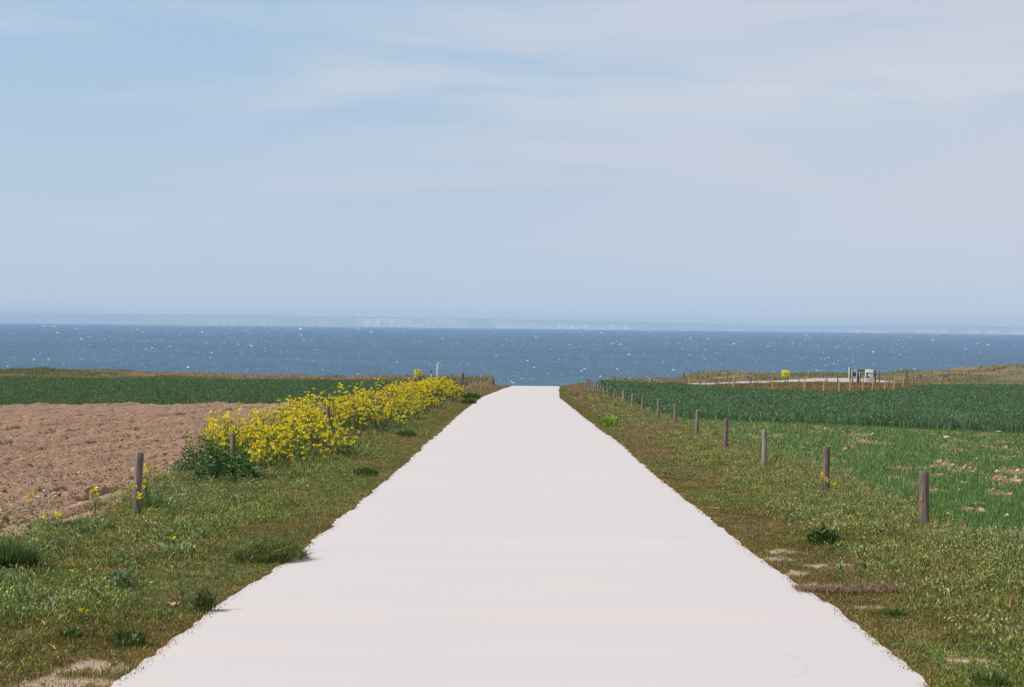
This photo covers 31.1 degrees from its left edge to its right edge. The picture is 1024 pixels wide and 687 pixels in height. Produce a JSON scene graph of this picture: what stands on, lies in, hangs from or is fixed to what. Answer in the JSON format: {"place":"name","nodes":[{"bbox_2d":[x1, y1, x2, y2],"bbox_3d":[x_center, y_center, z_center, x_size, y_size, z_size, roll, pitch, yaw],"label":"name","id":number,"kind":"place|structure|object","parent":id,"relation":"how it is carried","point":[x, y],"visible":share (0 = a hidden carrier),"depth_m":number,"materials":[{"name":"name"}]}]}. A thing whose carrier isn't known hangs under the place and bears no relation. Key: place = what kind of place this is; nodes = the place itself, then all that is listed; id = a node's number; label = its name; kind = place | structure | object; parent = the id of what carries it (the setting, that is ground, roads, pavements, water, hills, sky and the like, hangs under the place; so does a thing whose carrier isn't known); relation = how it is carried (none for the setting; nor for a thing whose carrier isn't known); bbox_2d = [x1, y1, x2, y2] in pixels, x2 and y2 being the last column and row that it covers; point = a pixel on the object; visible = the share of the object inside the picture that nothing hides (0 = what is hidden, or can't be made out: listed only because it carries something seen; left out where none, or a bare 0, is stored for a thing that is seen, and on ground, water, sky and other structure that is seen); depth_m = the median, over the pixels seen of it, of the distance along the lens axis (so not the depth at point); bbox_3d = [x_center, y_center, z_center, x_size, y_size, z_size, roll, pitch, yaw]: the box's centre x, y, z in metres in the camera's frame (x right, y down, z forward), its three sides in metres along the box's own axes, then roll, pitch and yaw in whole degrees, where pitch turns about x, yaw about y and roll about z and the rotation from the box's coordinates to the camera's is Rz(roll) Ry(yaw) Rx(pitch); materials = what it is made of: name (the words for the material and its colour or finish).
{"place":"outdoors","nodes":[
{"label":"outdoors","id":0,"kind":"place"},
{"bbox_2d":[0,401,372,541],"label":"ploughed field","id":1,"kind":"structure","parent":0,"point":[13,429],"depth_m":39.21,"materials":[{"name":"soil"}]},
{"bbox_2d":[28,490,34,514],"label":"rapeseed plant","id":2,"kind":"object","parent":1,"relation":"on","point":[30,503],"visible":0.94,"depth_m":20.64,"materials":[{"name":"yellow plant"}]},
{"bbox_2d":[0,384,510,686],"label":"grass","id":3,"kind":"structure","parent":0,"point":[83,558],"depth_m":16.15,"materials":[{"name":"green plant"}]},
{"bbox_2d":[353,465,378,474],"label":"grass tussock","id":4,"kind":"object","parent":3,"relation":"on","point":[367,470],"depth_m":29.67,"materials":[{"name":"green plant"}]},
{"bbox_2d":[0,323,1023,385],"bbox_3d":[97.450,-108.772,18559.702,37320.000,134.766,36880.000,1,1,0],"label":"sea","id":5,"kind":"structure","parent":0,"point":[166,357],"depth_m":2207.85,"materials":[{"name":"liquid"}]},
{"bbox_2d":[5,324,1021,384],"bbox_3d":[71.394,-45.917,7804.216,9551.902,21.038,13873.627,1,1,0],"label":"whitecaps","id":6,"kind":"object","parent":5,"relation":"on","point":[489,345],"visible":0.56,"depth_m":2408.87,"materials":[{"name":"white liquid"}]},
{"bbox_2d":[0,365,1023,686],"bbox_3d":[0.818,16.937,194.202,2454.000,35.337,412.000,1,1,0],"label":"ground","id":7,"kind":"structure","parent":0,"point":[48,679],"depth_m":19.95,"materials":[{"name":"soil"}]},
{"bbox_2d":[0,535,56,569],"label":"grass tussock","id":8,"kind":"object","parent":7,"relation":"on","point":[11,553],"depth_m":15.47,"materials":[{"name":"green plant"}]},
{"bbox_2d":[54,511,63,525],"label":"rapeseed plant","id":9,"kind":"object","parent":7,"relation":"on","point":[59,515],"visible":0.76,"depth_m":18.63,"materials":[{"name":"yellow plant"}]},
{"bbox_2d":[59,621,83,638],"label":"leafy weed","id":10,"kind":"object","parent":7,"relation":"on","point":[67,631],"visible":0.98,"depth_m":11.74,"materials":[{"name":"green plant"}]},
{"bbox_2d":[69,605,86,617],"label":"dandelion","id":11,"kind":"object","parent":7,"relation":"on","point":[83,611],"visible":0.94,"depth_m":12.63,"materials":[{"name":"yellow plant"}]},
{"bbox_2d":[50,517,116,531],"bbox_3d":[-4.554,1.885,19.324,0.826,0.163,0.766,1,1,0],"label":"grass tussock","id":12,"kind":"object","parent":7,"relation":"on","point":[108,525],"depth_m":19.26,"materials":[{"name":"green plant"}]},
{"bbox_2d":[89,487,100,514],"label":"rapeseed plant","id":13,"kind":"object","parent":7,"relation":"on","point":[90,492],"visible":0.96,"depth_m":21.23,"materials":[{"name":"yellow plant"}]},
{"bbox_2d":[105,567,132,584],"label":"leafy weed","id":14,"kind":"object","parent":7,"relation":"on","point":[122,573],"visible":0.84,"depth_m":14.57,"materials":[{"name":"green plant"}]},
{"bbox_2d":[108,626,145,646],"bbox_3d":[-2.415,1.831,11.555,0.233,0.127,0.280,1,1,0],"label":"leafy weed","id":15,"kind":"object","parent":7,"relation":"on","point":[131,635],"visible":1,"depth_m":11.51,"materials":[{"name":"green plant"}]},
{"bbox_2d":[132,451,143,513],"bbox_3d":[-4.341,1.694,21.345,0.140,0.887,0.096,1,1,0],"label":"fence post","id":16,"kind":"object","parent":7,"relation":"on","point":[139,459],"visible":0.8,"depth_m":21.30,"materials":[{"name":"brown wood"}]},
{"bbox_2d":[132,485,145,515],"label":"rapeseed plant","id":17,"kind":"object","parent":7,"relation":"on","point":[138,497],"visible":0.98,"depth_m":20.63,"materials":[{"name":"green plant"}]},
{"bbox_2d":[142,463,160,498],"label":"rapeseed plant","id":18,"kind":"object","parent":7,"relation":"on","point":[144,479],"visible":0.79,"depth_m":22.44,"materials":[{"name":"yellow plant"}]},
{"bbox_2d":[127,494,186,509],"bbox_3d":[-4.298,1.907,22.248,0.788,0.199,0.733,1,1,25],"label":"grass tussock","id":19,"kind":"object","parent":7,"relation":"on","point":[153,503],"depth_m":22.12,"materials":[{"name":"green plant"}]},
{"bbox_2d":[168,536,177,542],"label":"dandelion","id":20,"kind":"object","parent":7,"relation":"on","point":[173,539],"visible":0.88,"depth_m":17.86,"materials":[{"name":"yellow plant"}]},
{"bbox_2d":[168,602,179,605],"bbox_3d":[-2.459,1.888,13.376,0.085,0.033,0.061,1,1,0],"label":"wrapper","id":21,"kind":"object","parent":7,"relation":"on","point":[170,604],"visible":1,"depth_m":13.35,"materials":[{"name":"plastic"}]},
{"bbox_2d":[174,570,184,609],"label":"tall weed","id":22,"kind":"object","parent":7,"relation":"on","point":[180,589],"visible":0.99,"depth_m":13.20,"materials":[{"name":"green plant"}]},
{"bbox_2d":[167,541,196,553],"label":"leafy weed","id":23,"kind":"object","parent":7,"relation":"on","point":[184,547],"visible":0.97,"depth_m":16.91,"materials":[{"name":"green plant"}]},
{"bbox_2d":[183,582,194,611],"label":"tall weed","id":24,"kind":"object","parent":7,"relation":"on","point":[190,593],"visible":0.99,"depth_m":12.98,"materials":[{"name":"green plant"}]},
{"bbox_2d":[171,427,220,473],"bbox_3d":[-4.837,1.650,28.414,0.931,0.868,0.899,1,1,0],"label":"leafy bush","id":25,"kind":"object","parent":7,"relation":"on","point":[191,453],"visible":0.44,"depth_m":28.35,"materials":[{"name":"green plant"}]},
{"bbox_2d":[181,583,231,611],"bbox_3d":[-2.185,1.820,13.167,0.411,0.214,0.250,0,1,-20],"label":"leafy weed","id":26,"kind":"object","parent":7,"relation":"on","point":[205,600],"visible":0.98,"depth_m":13.14,"materials":[{"name":"green plant"}]},
{"bbox_2d":[191,433,269,483],"bbox_3d":[-4.197,1.689,27.164,1.306,0.770,1.085,0,1,-34],"label":"leafy bush","id":27,"kind":"object","parent":7,"relation":"on","point":[230,464],"visible":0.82,"depth_m":27.00,"materials":[{"name":"green plant"}]},
{"bbox_2d":[230,432,235,456],"bbox_3d":[-4.713,1.877,31.049,0.105,0.764,0.094,1,1,0],"label":"fence post","id":28,"kind":"object","parent":7,"relation":"on","point":[233,447],"visible":0.53,"depth_m":31.01,"materials":[{"name":"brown wood"}]},
{"bbox_2d":[0,376,471,404],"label":"wheat","id":29,"kind":"object","parent":7,"relation":"on","point":[47,390],"visible":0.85,"depth_m":114.40,"materials":[{"name":"green plant"}]},
{"bbox_2d":[0,391,475,663],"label":"weeds","id":30,"kind":"object","parent":7,"relation":"on","point":[12,583],"visible":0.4,"depth_m":18.21,"materials":[{"name":"green plant"}]},
{"bbox_2d":[0,366,495,384],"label":"dry grass","id":31,"kind":"structure","parent":7,"relation":"on","point":[42,370],"depth_m":213.90,"materials":[{"name":"green plant"}]},
{"bbox_2d":[218,535,320,562],"bbox_3d":[-2.206,1.845,16.625,0.965,0.250,0.990,1,1,21],"label":"grass tussock","id":32,"kind":"object","parent":7,"relation":"on","point":[280,553],"depth_m":16.56,"materials":[{"name":"green plant"}]},
{"bbox_2d":[177,376,465,472],"bbox_3d":[-4.083,2.167,72.094,3.087,3.150,88.283,1,1,0],"label":"rapeseed","id":33,"kind":"object","parent":7,"relation":"on","point":[308,424],"visible":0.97,"depth_m":36.85,"materials":[{"name":"yellow plant"}]},
{"bbox_2d":[326,406,329,428],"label":"fence post","id":34,"kind":"object","parent":7,"relation":"on","point":[328,412],"visible":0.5,"depth_m":45.80,"materials":[{"name":"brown wood"}]},
{"bbox_2d":[395,429,417,436],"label":"grass tussock","id":35,"kind":"object","parent":7,"relation":"on","point":[407,433],"depth_m":46.17,"materials":[{"name":"green plant"}]},
{"bbox_2d":[414,370,421,381],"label":"yellow sign","id":36,"kind":"object","parent":7,"relation":"on","point":[417,373],"visible":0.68,"depth_m":196.10,"materials":[{"name":"metal"}]},
{"bbox_2d":[436,363,439,378],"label":"mast","id":37,"kind":"object","parent":7,"relation":"on","point":[437,364],"visible":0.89,"depth_m":186.01,"materials":[{"name":"metal"}]},
{"bbox_2d":[460,398,477,403],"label":"grass tussock","id":38,"kind":"object","parent":7,"relation":"on","point":[468,400],"depth_m":87.98,"materials":[{"name":"green plant"}]},
{"bbox_2d":[462,392,481,397],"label":"grass tussock","id":39,"kind":"object","parent":7,"relation":"on","point":[473,395],"depth_m":102.61,"materials":[{"name":"green plant"}]},
{"bbox_2d":[599,414,619,425],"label":"leafy weed","id":40,"kind":"object","parent":7,"relation":"on","point":[611,421],"visible":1,"depth_m":56.27,"materials":[{"name":"green plant"}]},
{"bbox_2d":[631,393,633,405],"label":"fence post","id":41,"kind":"object","parent":7,"relation":"on","point":[632,398],"visible":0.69,"depth_m":81.46,"materials":[{"name":"grey wood"}]},
{"bbox_2d":[641,395,643,409],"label":"fence post","id":42,"kind":"object","parent":7,"relation":"on","point":[642,405],"visible":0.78,"depth_m":74.46,"materials":[{"name":"grey wood"}]},
{"bbox_2d":[657,399,659,417],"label":"fence post","id":43,"kind":"object","parent":7,"relation":"on","point":[658,406],"visible":0.73,"depth_m":65.46,"materials":[{"name":"grey wood"}]},
{"bbox_2d":[673,403,676,424],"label":"fence post","id":44,"kind":"object","parent":7,"relation":"on","point":[675,411],"visible":0.77,"depth_m":57.46,"materials":[{"name":"grey wood"}]},
{"bbox_2d":[695,409,699,435],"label":"fence post","id":45,"kind":"object","parent":7,"relation":"on","point":[697,421],"visible":0.83,"depth_m":48.37,"materials":[{"name":"grey wood"}]},
{"bbox_2d":[723,418,727,447],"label":"fence post","id":46,"kind":"object","parent":7,"relation":"on","point":[725,440],"visible":0.84,"depth_m":41.07,"materials":[{"name":"grey wood"}]},
{"bbox_2d":[761,430,766,465],"bbox_3d":[4.605,1.987,33.602,0.106,0.820,0.104,1,1,0],"label":"fence post","id":47,"kind":"object","parent":7,"relation":"on","point":[764,448],"visible":0.81,"depth_m":33.56,"materials":[{"name":"grey wood"}]},
{"bbox_2d":[782,370,789,382],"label":"yellow sign","id":48,"kind":"object","parent":7,"relation":"on","point":[785,373],"visible":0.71,"depth_m":261.86,"materials":[{"name":"metal"}]},
{"bbox_2d":[558,383,1023,686],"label":"grass","id":49,"kind":"structure","parent":7,"relation":"on","point":[801,545],"depth_m":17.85,"materials":[{"name":"green plant"}]},
{"bbox_2d":[879,605,909,615],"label":"grass tussock","id":50,"kind":"object","parent":49,"relation":"on","point":[895,612],"depth_m":13.34,"materials":[{"name":"green plant"}]},
{"bbox_2d":[597,380,1023,431],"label":"wheat","id":51,"kind":"object","parent":7,"relation":"on","point":[985,407],"visible":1,"depth_m":80.82,"materials":[{"name":"green plant"}]},
{"bbox_2d":[674,381,948,391],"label":"dry grass","id":52,"kind":"structure","parent":7,"relation":"on","point":[814,385],"depth_m":208.00,"materials":[{"name":"beige plant"}]},
{"bbox_2d":[823,446,829,490],"bbox_3d":[4.576,1.902,26.803,0.108,0.812,0.114,1,1,0],"label":"fence post","id":53,"kind":"object","parent":7,"relation":"on","point":[826,461],"visible":0.81,"depth_m":26.76,"materials":[{"name":"grey wood"}]},
{"bbox_2d":[818,473,835,491],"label":"rapeseed plant","id":54,"kind":"object","parent":7,"relation":"on","point":[822,476],"visible":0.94,"depth_m":25.91,"materials":[{"name":"yellow plant"}]},
{"bbox_2d":[802,518,852,544],"bbox_3d":[3.204,1.913,18.623,0.570,0.271,0.603,1,1,0],"label":"leafy weed","id":55,"kind":"object","parent":7,"relation":"on","point":[821,533],"visible":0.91,"depth_m":18.57,"materials":[{"name":"green plant"}]},
{"bbox_2d":[838,560,846,584],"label":"tall weed","id":56,"kind":"object","parent":7,"relation":"on","point":[841,570],"visible":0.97,"depth_m":14.92,"materials":[{"name":"green plant"}]},
{"bbox_2d":[789,578,904,593],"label":"dead stems","id":57,"kind":"object","parent":7,"relation":"on","point":[864,586],"visible":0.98,"depth_m":14.75,"materials":[{"name":"brown plant"}]},
{"bbox_2d":[673,416,1023,551],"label":"young crop","id":58,"kind":"object","parent":7,"relation":"on","point":[970,499],"visible":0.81,"depth_m":36.59,"materials":[{"name":"green plant"}]},
{"bbox_2d":[851,370,856,382],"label":"information sign","id":59,"kind":"object","parent":7,"relation":"on","point":[854,375],"visible":0.81,"depth_m":275.81,"materials":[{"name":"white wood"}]},
{"bbox_2d":[857,370,864,382],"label":"wooden gate","id":60,"kind":"structure","parent":7,"relation":"on","point":[858,377],"depth_m":275.81,"materials":[{"name":"grey wood"}]},
{"bbox_2d":[859,561,867,583],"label":"tall weed","id":61,"kind":"object","parent":7,"relation":"on","point":[863,571],"visible":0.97,"depth_m":15.22,"materials":[{"name":"green plant"}]},
{"bbox_2d":[865,369,875,382],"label":"notice board","id":62,"kind":"object","parent":7,"relation":"on","point":[869,374],"visible":0.79,"depth_m":275.79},
{"bbox_2d":[753,426,1023,518],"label":"soil clods","id":63,"kind":"object","parent":7,"relation":"on","point":[965,467],"visible":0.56,"depth_m":32.67,"materials":[{"name":"soil"}]},
{"bbox_2d":[919,470,929,525],"bbox_3d":[4.659,1.833,20.798,0.134,0.797,0.127,1,1,0],"label":"fence post","id":64,"kind":"object","parent":7,"relation":"on","point":[924,514],"visible":0.81,"depth_m":20.75,"materials":[{"name":"grey wood"}]},
{"bbox_2d":[960,662,1016,686],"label":"grass tussock","id":65,"kind":"object","parent":7,"relation":"on","point":[992,678],"depth_m":10.40,"materials":[{"name":"green plant"}]},
{"bbox_2d":[0,313,1023,333],"bbox_3d":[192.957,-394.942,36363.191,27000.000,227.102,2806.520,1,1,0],"label":"hills","id":66,"kind":"structure","parent":0,"point":[216,319],"depth_m":35065.93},
{"bbox_2d":[0,0,1023,326],"label":"sky","id":67,"kind":"structure","parent":0,"point":[737,162],"materials":[{"name":"blue"}]},
{"bbox_2d":[111,386,927,686],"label":"road","id":68,"kind":"structure","parent":0,"point":[529,536],"depth_m":14.15,"materials":[{"name":"concrete"}]},
{"bbox_2d":[687,378,891,384],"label":"path","id":69,"kind":"structure","parent":0,"point":[823,379],"depth_m":298.61,"materials":[{"name":"beige concrete"}]},
{"bbox_2d":[598,363,1023,383],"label":"dry grass","id":70,"kind":"structure","parent":0,"point":[719,373],"depth_m":312.41,"materials":[{"name":"green plant"}]}
]}

